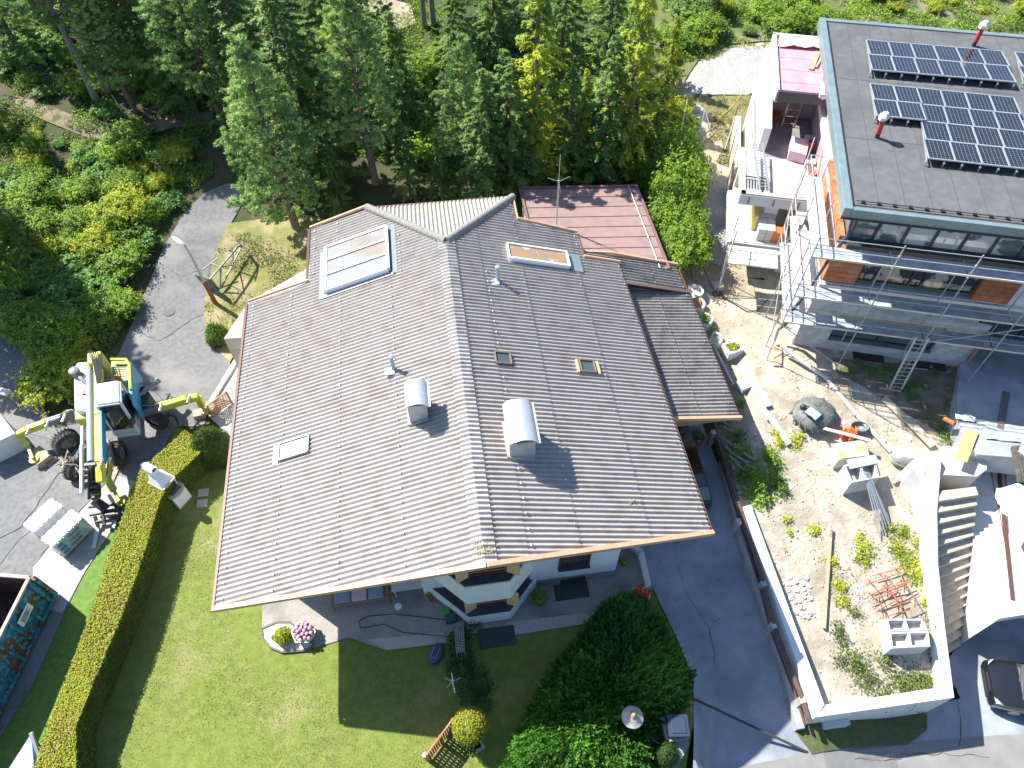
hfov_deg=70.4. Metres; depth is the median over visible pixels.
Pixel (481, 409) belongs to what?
house
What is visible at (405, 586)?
patio table
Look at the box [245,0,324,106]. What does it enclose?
spruce tree
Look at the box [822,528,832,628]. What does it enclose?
board
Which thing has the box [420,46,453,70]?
bush
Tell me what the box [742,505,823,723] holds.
garden wall
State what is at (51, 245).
bush
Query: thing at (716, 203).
rubble strip
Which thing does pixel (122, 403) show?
walking excavator
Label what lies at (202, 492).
paving slab
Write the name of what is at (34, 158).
bush
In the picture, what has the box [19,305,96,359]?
bush
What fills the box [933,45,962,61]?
solar panel
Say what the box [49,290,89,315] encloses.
fern clump
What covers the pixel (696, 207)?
bush
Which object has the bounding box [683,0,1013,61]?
grass
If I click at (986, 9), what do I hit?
bush
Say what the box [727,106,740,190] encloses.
formwork wall
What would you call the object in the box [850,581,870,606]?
flower patch
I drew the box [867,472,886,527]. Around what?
steel tube
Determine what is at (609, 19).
spruce tree
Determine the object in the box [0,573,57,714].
skip container
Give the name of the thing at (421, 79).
bush
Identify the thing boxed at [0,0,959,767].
ground
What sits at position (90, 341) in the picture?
bush
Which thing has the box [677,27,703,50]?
bush
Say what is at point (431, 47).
bush
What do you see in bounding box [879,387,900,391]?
timber footing
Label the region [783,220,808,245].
short hose
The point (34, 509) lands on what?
asphalt crack
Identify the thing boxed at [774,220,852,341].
black hose
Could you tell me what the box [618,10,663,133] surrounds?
spruce tree
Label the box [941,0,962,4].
bush
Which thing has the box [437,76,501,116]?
bush
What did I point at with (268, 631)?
gravel island
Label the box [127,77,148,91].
bush
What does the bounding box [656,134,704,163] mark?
bush
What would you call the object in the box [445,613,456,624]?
plastic crate
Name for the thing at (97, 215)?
fern clump
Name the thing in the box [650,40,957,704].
plot soil
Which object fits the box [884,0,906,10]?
bush
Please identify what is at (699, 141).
bush
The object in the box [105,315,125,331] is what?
bush
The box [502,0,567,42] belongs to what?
spruce tree
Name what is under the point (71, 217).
bush
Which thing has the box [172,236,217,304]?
street lamp
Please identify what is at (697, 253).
bush
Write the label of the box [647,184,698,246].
bush
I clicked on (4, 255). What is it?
bush
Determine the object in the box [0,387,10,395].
steel beam
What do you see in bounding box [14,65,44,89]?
bush
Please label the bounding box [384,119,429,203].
spruce tree
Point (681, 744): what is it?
bin enclosure
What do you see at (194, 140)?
fern clump
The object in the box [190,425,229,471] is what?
conical shrub
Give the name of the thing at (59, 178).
bush
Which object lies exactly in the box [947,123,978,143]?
solar panel
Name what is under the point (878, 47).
solar panel
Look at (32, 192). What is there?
bush
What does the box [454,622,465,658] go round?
trellis frame
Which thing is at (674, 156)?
bush
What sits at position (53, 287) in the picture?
fern clump
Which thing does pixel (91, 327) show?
bush
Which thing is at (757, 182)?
grate
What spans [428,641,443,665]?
covered mower
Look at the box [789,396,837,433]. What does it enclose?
covered heap
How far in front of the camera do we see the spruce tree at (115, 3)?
44.15 m
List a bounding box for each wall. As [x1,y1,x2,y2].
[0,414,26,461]
[629,547,650,587]
[718,460,804,730]
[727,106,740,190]
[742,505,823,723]
[809,688,953,723]
[899,451,953,708]
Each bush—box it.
[0,122,18,143]
[0,139,15,154]
[0,166,7,179]
[0,170,57,212]
[0,187,41,215]
[0,199,61,240]
[0,230,44,268]
[0,239,16,267]
[0,262,34,292]
[0,295,48,346]
[0,295,59,343]
[2,354,73,417]
[6,27,33,39]
[7,29,66,70]
[9,128,49,158]
[9,303,67,354]
[10,348,79,406]
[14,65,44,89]
[14,146,53,171]
[18,163,54,186]
[18,313,88,362]
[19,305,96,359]
[20,125,46,140]
[21,345,37,362]
[26,82,61,100]
[28,156,51,167]
[31,198,55,208]
[33,225,69,259]
[39,209,64,235]
[39,340,109,389]
[41,327,89,361]
[42,254,65,273]
[49,205,90,235]
[53,68,95,100]
[54,42,84,66]
[54,173,70,184]
[54,222,88,251]
[55,189,66,202]
[58,167,104,204]
[63,8,88,37]
[65,219,118,267]
[66,157,90,174]
[67,333,105,356]
[68,138,93,153]
[69,202,93,223]
[73,306,106,337]
[74,288,100,310]
[84,181,154,236]
[84,284,147,330]
[85,290,118,315]
[88,237,154,283]
[94,185,107,196]
[95,121,151,164]
[99,164,146,193]
[103,217,150,250]
[104,115,156,143]
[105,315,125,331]
[112,51,145,76]
[114,223,166,255]
[122,157,155,175]
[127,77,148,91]
[129,192,166,224]
[135,180,153,194]
[141,83,180,103]
[142,205,163,222]
[145,138,155,146]
[146,55,220,95]
[147,168,183,192]
[154,132,200,166]
[344,61,389,105]
[361,9,405,49]
[364,98,394,121]
[376,46,408,63]
[389,56,440,100]
[392,85,428,121]
[394,109,457,163]
[400,47,413,59]
[403,47,445,84]
[410,90,432,119]
[418,84,446,118]
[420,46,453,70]
[422,40,446,55]
[423,105,439,117]
[432,105,464,126]
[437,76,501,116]
[460,5,532,53]
[463,14,515,51]
[628,126,668,176]
[630,152,655,185]
[641,173,653,197]
[645,178,677,208]
[646,123,677,153]
[646,126,696,172]
[647,116,707,166]
[647,133,710,193]
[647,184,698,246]
[648,84,681,104]
[648,177,696,228]
[649,147,713,210]
[650,128,707,167]
[650,160,668,191]
[652,20,685,46]
[652,92,694,127]
[655,126,713,170]
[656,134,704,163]
[657,144,694,176]
[658,217,709,260]
[660,187,700,225]
[662,216,717,274]
[664,109,702,130]
[666,0,713,23]
[666,206,707,237]
[667,202,713,238]
[669,90,698,112]
[676,218,709,244]
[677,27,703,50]
[681,6,724,41]
[685,9,729,37]
[685,198,710,227]
[693,34,716,50]
[707,0,736,16]
[739,24,758,37]
[747,0,787,17]
[747,11,757,21]
[749,0,782,20]
[756,3,778,24]
[760,9,804,37]
[777,0,819,5]
[783,0,825,34]
[818,1,833,12]
[820,5,839,18]
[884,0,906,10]
[924,0,947,11]
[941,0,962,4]
[977,4,990,14]
[1007,0,1023,16]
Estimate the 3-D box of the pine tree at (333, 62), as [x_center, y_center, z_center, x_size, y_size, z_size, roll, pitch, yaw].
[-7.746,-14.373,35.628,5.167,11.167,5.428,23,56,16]
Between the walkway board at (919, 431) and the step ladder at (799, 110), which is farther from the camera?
the step ladder at (799, 110)
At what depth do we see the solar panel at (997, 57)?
32.06 m
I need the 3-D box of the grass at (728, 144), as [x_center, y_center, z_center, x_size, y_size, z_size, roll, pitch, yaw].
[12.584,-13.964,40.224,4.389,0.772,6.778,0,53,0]
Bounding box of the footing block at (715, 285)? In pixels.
[711,281,724,291]
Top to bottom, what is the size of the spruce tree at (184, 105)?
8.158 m
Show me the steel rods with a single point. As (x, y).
(998, 506)
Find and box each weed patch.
[705,325,792,515]
[707,348,915,683]
[767,428,936,611]
[829,603,944,712]
[849,357,954,446]
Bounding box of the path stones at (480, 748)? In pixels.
[466,740,485,753]
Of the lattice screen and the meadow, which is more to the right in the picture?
the meadow
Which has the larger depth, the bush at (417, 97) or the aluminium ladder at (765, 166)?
the bush at (417, 97)
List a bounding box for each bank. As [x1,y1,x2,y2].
[0,333,56,438]
[204,214,331,360]
[695,95,751,146]
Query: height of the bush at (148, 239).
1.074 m
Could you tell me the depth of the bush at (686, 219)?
34.34 m
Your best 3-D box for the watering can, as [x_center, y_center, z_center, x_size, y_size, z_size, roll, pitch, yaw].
[-2.386,8.547,27.107,0.563,0.357,0.310,27,58,19]
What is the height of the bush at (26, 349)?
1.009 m
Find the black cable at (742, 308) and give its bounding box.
[719,295,767,311]
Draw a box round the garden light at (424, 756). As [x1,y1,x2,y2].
[422,752,427,760]
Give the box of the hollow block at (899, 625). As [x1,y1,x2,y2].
[882,619,927,634]
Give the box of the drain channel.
[692,697,808,752]
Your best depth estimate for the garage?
34.90 m
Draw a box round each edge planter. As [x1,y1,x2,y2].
[688,284,703,298]
[693,297,704,314]
[700,310,712,330]
[709,331,722,349]
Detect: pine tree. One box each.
[0,0,99,102]
[30,0,111,93]
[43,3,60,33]
[66,0,150,113]
[133,0,232,126]
[213,22,329,230]
[303,0,410,185]
[334,0,392,65]
[419,0,426,27]
[428,0,435,25]
[429,30,502,187]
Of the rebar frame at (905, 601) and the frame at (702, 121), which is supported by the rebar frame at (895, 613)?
the rebar frame at (905, 601)
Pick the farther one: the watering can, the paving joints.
the paving joints
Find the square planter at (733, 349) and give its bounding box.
[720,340,744,360]
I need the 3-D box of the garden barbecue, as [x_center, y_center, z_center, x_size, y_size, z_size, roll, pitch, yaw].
[-13.980,4.059,29.364,1.300,2.330,0.800,23,56,16]
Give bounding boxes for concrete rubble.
[785,575,812,619]
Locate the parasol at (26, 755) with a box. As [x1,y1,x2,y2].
[9,732,38,767]
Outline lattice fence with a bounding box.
[426,718,452,760]
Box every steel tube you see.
[863,471,880,538]
[864,472,882,531]
[865,472,883,524]
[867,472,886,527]
[868,473,889,520]
[869,473,890,528]
[869,480,885,533]
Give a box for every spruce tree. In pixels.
[0,1,61,74]
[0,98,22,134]
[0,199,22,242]
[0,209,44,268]
[41,1,83,19]
[91,0,144,29]
[94,0,174,89]
[137,0,225,127]
[194,0,278,59]
[201,0,305,132]
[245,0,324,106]
[252,0,370,207]
[299,0,372,119]
[317,143,357,221]
[371,10,430,147]
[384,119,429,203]
[423,138,462,201]
[432,0,484,89]
[449,68,526,212]
[468,0,526,86]
[471,48,538,196]
[471,57,550,218]
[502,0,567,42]
[505,0,580,186]
[527,0,603,111]
[540,63,600,185]
[565,30,637,185]
[570,68,597,181]
[575,0,633,84]
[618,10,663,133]
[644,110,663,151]
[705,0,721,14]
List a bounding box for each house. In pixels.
[210,193,742,648]
[726,17,1023,371]
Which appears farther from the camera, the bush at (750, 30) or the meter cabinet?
the bush at (750, 30)
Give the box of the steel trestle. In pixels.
[195,244,242,292]
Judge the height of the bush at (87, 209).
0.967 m
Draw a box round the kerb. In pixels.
[208,360,236,401]
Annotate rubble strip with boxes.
[700,171,727,265]
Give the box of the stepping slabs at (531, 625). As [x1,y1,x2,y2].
[507,613,591,634]
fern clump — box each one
[0,44,32,77]
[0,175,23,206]
[0,287,26,304]
[0,302,57,336]
[3,159,26,175]
[12,248,61,279]
[18,62,36,70]
[29,294,49,304]
[36,267,86,300]
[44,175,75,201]
[45,295,77,309]
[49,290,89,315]
[50,137,67,149]
[50,247,94,273]
[51,262,92,295]
[65,148,98,174]
[78,281,94,293]
[80,159,116,184]
[82,262,138,290]
[84,141,103,162]
[86,268,104,291]
[87,99,120,120]
[89,195,111,228]
[91,194,107,203]
[95,312,121,333]
[130,216,157,227]
[135,16,177,50]
[138,143,161,162]
[142,171,157,186]
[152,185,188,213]
[167,171,188,186]
[185,137,201,149]
[198,83,225,98]
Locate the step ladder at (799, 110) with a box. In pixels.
[781,102,802,127]
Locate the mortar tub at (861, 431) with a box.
[850,421,868,433]
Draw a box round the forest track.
[15,95,212,138]
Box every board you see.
[739,366,770,419]
[744,364,771,406]
[769,417,791,445]
[773,341,781,366]
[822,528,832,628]
[847,454,878,468]
[881,396,936,447]
[954,429,978,462]
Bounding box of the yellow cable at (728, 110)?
[710,90,744,123]
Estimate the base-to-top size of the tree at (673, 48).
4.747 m
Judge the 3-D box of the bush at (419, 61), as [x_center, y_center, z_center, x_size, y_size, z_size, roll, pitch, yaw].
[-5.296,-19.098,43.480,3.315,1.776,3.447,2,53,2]
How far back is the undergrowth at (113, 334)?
40.26 m
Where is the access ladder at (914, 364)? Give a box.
[889,337,929,389]
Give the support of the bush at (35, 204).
on the ground at (362, 190)
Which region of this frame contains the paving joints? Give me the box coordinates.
[215,376,235,420]
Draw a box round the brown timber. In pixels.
[712,291,722,295]
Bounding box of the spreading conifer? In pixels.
[498,589,696,767]
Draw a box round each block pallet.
[755,211,775,241]
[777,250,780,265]
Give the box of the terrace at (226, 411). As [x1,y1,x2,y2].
[207,365,237,434]
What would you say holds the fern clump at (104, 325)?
on the ground at (362, 190)
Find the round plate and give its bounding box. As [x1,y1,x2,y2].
[394,603,401,609]
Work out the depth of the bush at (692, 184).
35.52 m
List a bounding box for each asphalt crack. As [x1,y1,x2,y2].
[0,471,62,537]
[678,566,716,670]
[854,753,989,759]
[956,688,960,745]
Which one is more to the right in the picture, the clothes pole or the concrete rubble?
the concrete rubble
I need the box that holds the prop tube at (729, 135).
[724,128,751,149]
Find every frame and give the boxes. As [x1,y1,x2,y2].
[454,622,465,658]
[698,109,709,135]
[865,574,902,605]
[866,583,902,616]
[872,594,909,619]
[873,567,909,596]
[883,581,920,612]
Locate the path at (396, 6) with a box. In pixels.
[351,0,414,28]
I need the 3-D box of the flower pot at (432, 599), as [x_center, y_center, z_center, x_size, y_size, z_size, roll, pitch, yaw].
[-3.004,8.202,27.524,0.254,0.190,0.250,0,53,0]
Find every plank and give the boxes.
[112,466,120,481]
[809,51,820,69]
[823,427,870,441]
[997,390,1009,429]
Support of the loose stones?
on the plot soil at (753, 330)
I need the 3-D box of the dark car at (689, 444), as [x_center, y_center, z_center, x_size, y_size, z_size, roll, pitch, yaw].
[6.954,3.216,30.387,2.269,1.475,4.540,0,53,0]
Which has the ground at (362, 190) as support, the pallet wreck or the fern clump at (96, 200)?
the fern clump at (96, 200)
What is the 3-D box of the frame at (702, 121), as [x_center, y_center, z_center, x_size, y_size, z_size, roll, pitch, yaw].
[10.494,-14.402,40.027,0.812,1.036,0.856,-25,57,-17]
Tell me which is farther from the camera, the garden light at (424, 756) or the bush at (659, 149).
the bush at (659, 149)
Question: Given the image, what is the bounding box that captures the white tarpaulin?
[995,483,1023,520]
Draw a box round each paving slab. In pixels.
[196,499,207,507]
[197,488,208,496]
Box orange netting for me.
[840,425,859,440]
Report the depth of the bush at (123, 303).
35.71 m
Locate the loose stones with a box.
[710,298,950,703]
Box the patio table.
[391,580,422,596]
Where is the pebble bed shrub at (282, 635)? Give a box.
[272,626,292,646]
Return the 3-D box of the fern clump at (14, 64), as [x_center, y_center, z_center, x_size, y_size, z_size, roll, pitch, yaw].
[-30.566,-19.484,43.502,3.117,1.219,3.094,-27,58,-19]
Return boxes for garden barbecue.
[142,462,191,508]
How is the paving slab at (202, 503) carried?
on the lawn at (556, 638)
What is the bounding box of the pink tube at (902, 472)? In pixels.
[892,462,911,483]
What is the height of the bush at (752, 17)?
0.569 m
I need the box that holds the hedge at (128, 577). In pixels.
[32,429,210,767]
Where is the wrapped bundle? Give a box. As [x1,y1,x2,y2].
[889,444,919,467]
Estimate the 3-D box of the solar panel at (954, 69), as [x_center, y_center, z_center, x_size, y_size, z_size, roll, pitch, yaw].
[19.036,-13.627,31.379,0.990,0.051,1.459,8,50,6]
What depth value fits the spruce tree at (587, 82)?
36.33 m
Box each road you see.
[0,184,245,736]
[737,734,1023,767]
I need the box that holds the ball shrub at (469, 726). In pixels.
[451,705,488,746]
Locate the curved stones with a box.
[721,421,755,470]
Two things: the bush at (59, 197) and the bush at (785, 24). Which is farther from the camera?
the bush at (785, 24)
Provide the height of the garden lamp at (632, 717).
1.980 m
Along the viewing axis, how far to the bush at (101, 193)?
39.69 m
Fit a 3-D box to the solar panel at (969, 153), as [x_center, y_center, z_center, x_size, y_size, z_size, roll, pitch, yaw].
[17.370,-8.845,27.760,0.983,0.050,1.334,9,52,7]
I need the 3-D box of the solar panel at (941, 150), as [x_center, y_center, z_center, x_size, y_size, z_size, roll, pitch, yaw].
[16.419,-8.993,27.876,0.983,0.050,1.334,9,52,7]
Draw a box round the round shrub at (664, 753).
[650,738,680,767]
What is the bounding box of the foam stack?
[787,136,808,163]
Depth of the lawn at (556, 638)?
25.66 m
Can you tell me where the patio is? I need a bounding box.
[262,548,652,649]
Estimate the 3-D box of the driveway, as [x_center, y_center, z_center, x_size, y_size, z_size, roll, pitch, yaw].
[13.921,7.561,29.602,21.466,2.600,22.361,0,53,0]
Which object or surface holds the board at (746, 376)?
on the plot soil at (753, 330)
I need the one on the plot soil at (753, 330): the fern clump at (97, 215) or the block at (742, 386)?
the block at (742, 386)
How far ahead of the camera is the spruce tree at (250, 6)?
42.28 m
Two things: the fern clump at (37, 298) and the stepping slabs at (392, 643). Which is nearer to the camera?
the stepping slabs at (392, 643)
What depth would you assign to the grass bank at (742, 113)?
41.42 m
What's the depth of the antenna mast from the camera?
32.92 m
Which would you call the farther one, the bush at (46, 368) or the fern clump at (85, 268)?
the fern clump at (85, 268)
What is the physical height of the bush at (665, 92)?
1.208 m
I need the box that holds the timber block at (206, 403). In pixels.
[205,402,216,412]
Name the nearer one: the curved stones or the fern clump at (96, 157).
the curved stones
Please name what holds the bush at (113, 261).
on the ground at (362, 190)
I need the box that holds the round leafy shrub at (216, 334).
[201,322,228,348]
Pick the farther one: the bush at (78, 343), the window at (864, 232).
the bush at (78, 343)
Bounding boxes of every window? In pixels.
[558,554,590,571]
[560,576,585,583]
[828,315,944,353]
[845,221,1023,269]
[856,260,981,294]
[988,324,1023,345]
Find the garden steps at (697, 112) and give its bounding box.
[681,96,700,137]
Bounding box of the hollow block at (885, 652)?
[881,636,924,655]
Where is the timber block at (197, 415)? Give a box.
[193,408,205,419]
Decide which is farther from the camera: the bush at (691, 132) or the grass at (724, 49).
the grass at (724, 49)
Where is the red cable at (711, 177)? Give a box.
[703,94,742,284]
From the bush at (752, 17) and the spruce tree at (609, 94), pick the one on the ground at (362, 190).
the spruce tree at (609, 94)
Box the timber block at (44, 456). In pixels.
[26,445,59,468]
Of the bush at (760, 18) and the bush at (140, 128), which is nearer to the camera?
the bush at (140, 128)
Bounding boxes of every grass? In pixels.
[0,427,192,767]
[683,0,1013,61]
[692,93,751,166]
[795,712,926,753]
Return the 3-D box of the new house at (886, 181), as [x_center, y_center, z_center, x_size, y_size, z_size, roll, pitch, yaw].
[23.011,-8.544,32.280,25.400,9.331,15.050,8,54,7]
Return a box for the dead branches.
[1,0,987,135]
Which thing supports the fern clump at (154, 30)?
on the ground at (362, 190)
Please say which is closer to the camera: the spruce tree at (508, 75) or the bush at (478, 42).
the spruce tree at (508, 75)
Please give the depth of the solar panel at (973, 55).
32.17 m
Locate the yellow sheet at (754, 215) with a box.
[750,206,758,229]
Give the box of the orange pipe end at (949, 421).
[943,417,955,425]
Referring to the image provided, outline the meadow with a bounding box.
[654,0,1023,94]
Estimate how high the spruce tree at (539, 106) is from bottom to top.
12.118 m
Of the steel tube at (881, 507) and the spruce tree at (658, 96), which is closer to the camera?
the steel tube at (881, 507)
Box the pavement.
[33,476,133,612]
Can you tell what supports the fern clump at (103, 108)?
on the ground at (362, 190)
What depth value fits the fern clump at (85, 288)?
36.91 m
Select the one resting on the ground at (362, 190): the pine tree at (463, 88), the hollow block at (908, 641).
the pine tree at (463, 88)
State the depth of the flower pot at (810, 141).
34.03 m
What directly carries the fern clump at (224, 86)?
on the ground at (362, 190)
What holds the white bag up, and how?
on the terrace slab at (978, 395)
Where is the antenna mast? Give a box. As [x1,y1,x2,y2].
[549,154,567,224]
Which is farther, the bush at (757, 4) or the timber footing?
the bush at (757, 4)
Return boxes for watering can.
[440,607,450,615]
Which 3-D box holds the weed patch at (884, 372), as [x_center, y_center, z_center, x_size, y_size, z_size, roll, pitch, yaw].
[17.194,0.501,31.148,2.042,1.034,5.850,-31,59,-21]
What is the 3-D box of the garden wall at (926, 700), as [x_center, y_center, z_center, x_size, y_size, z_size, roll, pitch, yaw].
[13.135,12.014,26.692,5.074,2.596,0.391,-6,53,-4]
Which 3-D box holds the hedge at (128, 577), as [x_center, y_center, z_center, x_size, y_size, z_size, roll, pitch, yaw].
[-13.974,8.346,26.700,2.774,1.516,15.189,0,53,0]
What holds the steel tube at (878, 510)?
on the hollow block at (854, 477)
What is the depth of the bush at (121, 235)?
37.85 m
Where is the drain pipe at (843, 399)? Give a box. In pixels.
[782,345,891,452]
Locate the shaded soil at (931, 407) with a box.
[832,358,957,431]
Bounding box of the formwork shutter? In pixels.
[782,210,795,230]
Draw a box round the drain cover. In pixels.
[163,309,174,315]
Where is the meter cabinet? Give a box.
[821,718,850,729]
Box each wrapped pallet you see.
[23,499,66,537]
[41,510,93,556]
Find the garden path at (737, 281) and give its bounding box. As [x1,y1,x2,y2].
[691,114,756,297]
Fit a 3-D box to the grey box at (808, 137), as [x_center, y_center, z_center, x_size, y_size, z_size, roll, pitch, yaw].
[14.331,-11.753,34.926,0.450,0.300,0.400,8,54,7]
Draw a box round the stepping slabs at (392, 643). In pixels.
[369,632,446,649]
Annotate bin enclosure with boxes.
[659,717,689,767]
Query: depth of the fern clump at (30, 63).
43.73 m
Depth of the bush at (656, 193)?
35.81 m
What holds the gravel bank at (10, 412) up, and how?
on the road at (183, 359)
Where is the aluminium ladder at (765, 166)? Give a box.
[752,143,769,188]
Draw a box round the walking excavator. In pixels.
[16,350,208,548]
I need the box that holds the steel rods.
[991,472,1008,543]
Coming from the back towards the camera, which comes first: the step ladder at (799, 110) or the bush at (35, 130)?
the bush at (35, 130)
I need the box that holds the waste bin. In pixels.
[666,713,689,737]
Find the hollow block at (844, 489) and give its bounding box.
[836,471,874,494]
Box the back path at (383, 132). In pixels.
[314,120,448,149]
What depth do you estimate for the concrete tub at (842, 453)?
29.35 m
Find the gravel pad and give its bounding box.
[687,45,764,94]
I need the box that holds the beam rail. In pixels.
[706,429,811,724]
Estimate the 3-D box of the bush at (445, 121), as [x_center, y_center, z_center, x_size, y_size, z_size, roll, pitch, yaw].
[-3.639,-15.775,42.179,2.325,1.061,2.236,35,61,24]
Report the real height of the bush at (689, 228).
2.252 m
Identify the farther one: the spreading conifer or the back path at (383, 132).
the back path at (383, 132)
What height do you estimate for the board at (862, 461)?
0.062 m
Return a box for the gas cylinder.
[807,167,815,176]
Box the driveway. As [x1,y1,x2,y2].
[640,425,1023,767]
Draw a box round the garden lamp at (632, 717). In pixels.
[622,706,643,729]
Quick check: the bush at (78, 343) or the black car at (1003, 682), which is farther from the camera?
the bush at (78, 343)
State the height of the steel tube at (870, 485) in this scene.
1.447 m
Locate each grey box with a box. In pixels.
[804,134,814,139]
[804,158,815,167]
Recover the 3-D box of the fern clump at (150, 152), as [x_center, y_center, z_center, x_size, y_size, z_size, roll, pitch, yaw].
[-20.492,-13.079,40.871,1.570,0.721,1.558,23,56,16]
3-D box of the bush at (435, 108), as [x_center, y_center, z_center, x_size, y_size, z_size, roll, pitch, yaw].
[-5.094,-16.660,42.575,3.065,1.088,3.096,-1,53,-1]
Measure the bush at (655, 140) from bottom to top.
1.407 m
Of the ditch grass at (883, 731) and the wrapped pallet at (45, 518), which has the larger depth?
the wrapped pallet at (45, 518)
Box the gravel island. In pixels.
[263,623,311,651]
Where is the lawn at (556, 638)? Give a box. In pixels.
[38,465,693,767]
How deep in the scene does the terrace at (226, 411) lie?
32.97 m
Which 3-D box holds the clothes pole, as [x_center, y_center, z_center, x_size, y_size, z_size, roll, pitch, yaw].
[-2.024,10.350,24.955,0.509,1.700,0.613,24,57,17]
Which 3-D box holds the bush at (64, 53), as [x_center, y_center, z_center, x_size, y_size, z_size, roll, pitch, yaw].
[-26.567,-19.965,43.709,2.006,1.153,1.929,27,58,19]
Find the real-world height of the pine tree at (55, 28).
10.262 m
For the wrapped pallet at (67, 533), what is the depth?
28.47 m
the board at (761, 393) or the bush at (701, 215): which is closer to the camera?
the board at (761, 393)
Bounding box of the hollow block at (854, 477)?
[840,464,879,487]
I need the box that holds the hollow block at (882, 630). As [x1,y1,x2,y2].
[880,623,884,637]
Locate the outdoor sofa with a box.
[331,585,389,610]
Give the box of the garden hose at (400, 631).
[358,613,452,636]
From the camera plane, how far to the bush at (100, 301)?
36.09 m
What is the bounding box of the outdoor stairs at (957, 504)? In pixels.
[936,446,986,653]
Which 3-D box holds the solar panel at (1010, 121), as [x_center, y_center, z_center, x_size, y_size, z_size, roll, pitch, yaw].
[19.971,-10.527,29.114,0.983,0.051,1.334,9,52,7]
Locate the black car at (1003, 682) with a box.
[980,659,1023,715]
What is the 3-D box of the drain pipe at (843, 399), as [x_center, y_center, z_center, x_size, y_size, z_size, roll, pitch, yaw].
[13.932,0.448,30.949,0.660,1.255,6.032,-32,59,-22]
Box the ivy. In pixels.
[443,614,498,757]
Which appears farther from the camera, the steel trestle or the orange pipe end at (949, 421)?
the steel trestle
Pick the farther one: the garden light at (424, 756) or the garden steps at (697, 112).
the garden steps at (697, 112)
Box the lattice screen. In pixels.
[206,391,232,417]
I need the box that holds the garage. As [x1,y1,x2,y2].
[519,184,669,269]
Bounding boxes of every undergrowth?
[0,0,655,184]
[0,102,213,356]
[660,0,1023,84]
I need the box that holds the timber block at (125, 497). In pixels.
[115,495,127,506]
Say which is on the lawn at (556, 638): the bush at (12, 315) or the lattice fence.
the lattice fence
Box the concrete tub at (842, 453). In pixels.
[830,440,868,468]
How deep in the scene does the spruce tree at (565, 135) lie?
36.88 m
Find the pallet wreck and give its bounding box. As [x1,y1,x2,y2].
[1010,445,1023,484]
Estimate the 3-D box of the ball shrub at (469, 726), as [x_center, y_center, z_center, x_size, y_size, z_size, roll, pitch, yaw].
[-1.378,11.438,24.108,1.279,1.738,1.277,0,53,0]
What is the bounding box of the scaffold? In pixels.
[717,136,1023,380]
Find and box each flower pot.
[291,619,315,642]
[424,592,432,598]
[429,596,435,602]
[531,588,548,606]
[619,556,628,566]
[631,585,650,603]
[692,431,705,445]
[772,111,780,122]
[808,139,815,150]
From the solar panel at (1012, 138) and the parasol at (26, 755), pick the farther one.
the solar panel at (1012, 138)
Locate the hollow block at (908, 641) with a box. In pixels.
[885,631,930,651]
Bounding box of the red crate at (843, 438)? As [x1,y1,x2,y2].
[838,428,857,441]
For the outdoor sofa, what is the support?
on the patio
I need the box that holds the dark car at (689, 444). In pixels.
[677,425,712,509]
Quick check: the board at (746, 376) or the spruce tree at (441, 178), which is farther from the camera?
the spruce tree at (441, 178)
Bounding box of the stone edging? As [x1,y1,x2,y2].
[261,621,314,653]
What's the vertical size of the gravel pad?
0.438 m
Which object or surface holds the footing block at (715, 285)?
on the plot soil at (753, 330)
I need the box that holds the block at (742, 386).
[713,347,751,393]
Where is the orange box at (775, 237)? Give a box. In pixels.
[770,226,784,242]
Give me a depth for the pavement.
28.63 m
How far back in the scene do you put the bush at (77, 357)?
33.67 m
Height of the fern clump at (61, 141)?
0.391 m
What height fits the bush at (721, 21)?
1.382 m
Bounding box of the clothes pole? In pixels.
[445,673,459,693]
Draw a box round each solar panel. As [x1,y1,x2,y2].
[865,39,892,55]
[868,54,895,72]
[869,83,897,100]
[872,98,901,118]
[888,41,915,57]
[891,56,919,74]
[894,85,922,103]
[897,101,926,120]
[911,43,938,59]
[914,58,943,76]
[917,87,945,105]
[920,121,951,140]
[921,104,948,122]
[923,138,955,161]
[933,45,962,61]
[937,60,967,78]
[941,90,970,108]
[944,106,973,125]
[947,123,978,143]
[950,141,982,164]
[956,47,985,63]
[961,62,991,80]
[965,92,995,110]
[968,108,1000,128]
[973,126,1004,146]
[976,144,1009,167]
[979,49,1009,66]
[984,64,1016,82]
[990,95,1020,114]
[994,111,1023,130]
[998,128,1023,148]
[1003,147,1023,169]
[1014,52,1023,65]
[1018,65,1023,77]
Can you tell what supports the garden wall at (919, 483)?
on the ground at (362, 190)
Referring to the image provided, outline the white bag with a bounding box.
[955,413,975,421]
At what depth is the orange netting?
29.82 m
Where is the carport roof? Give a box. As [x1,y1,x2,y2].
[960,472,1023,642]
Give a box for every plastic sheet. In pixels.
[778,35,818,47]
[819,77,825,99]
[980,422,1023,441]
[1014,435,1023,455]
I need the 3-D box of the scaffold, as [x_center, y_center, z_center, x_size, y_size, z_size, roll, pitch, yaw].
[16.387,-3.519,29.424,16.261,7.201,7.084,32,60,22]
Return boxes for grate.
[745,175,766,189]
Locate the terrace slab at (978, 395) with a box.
[948,346,1023,474]

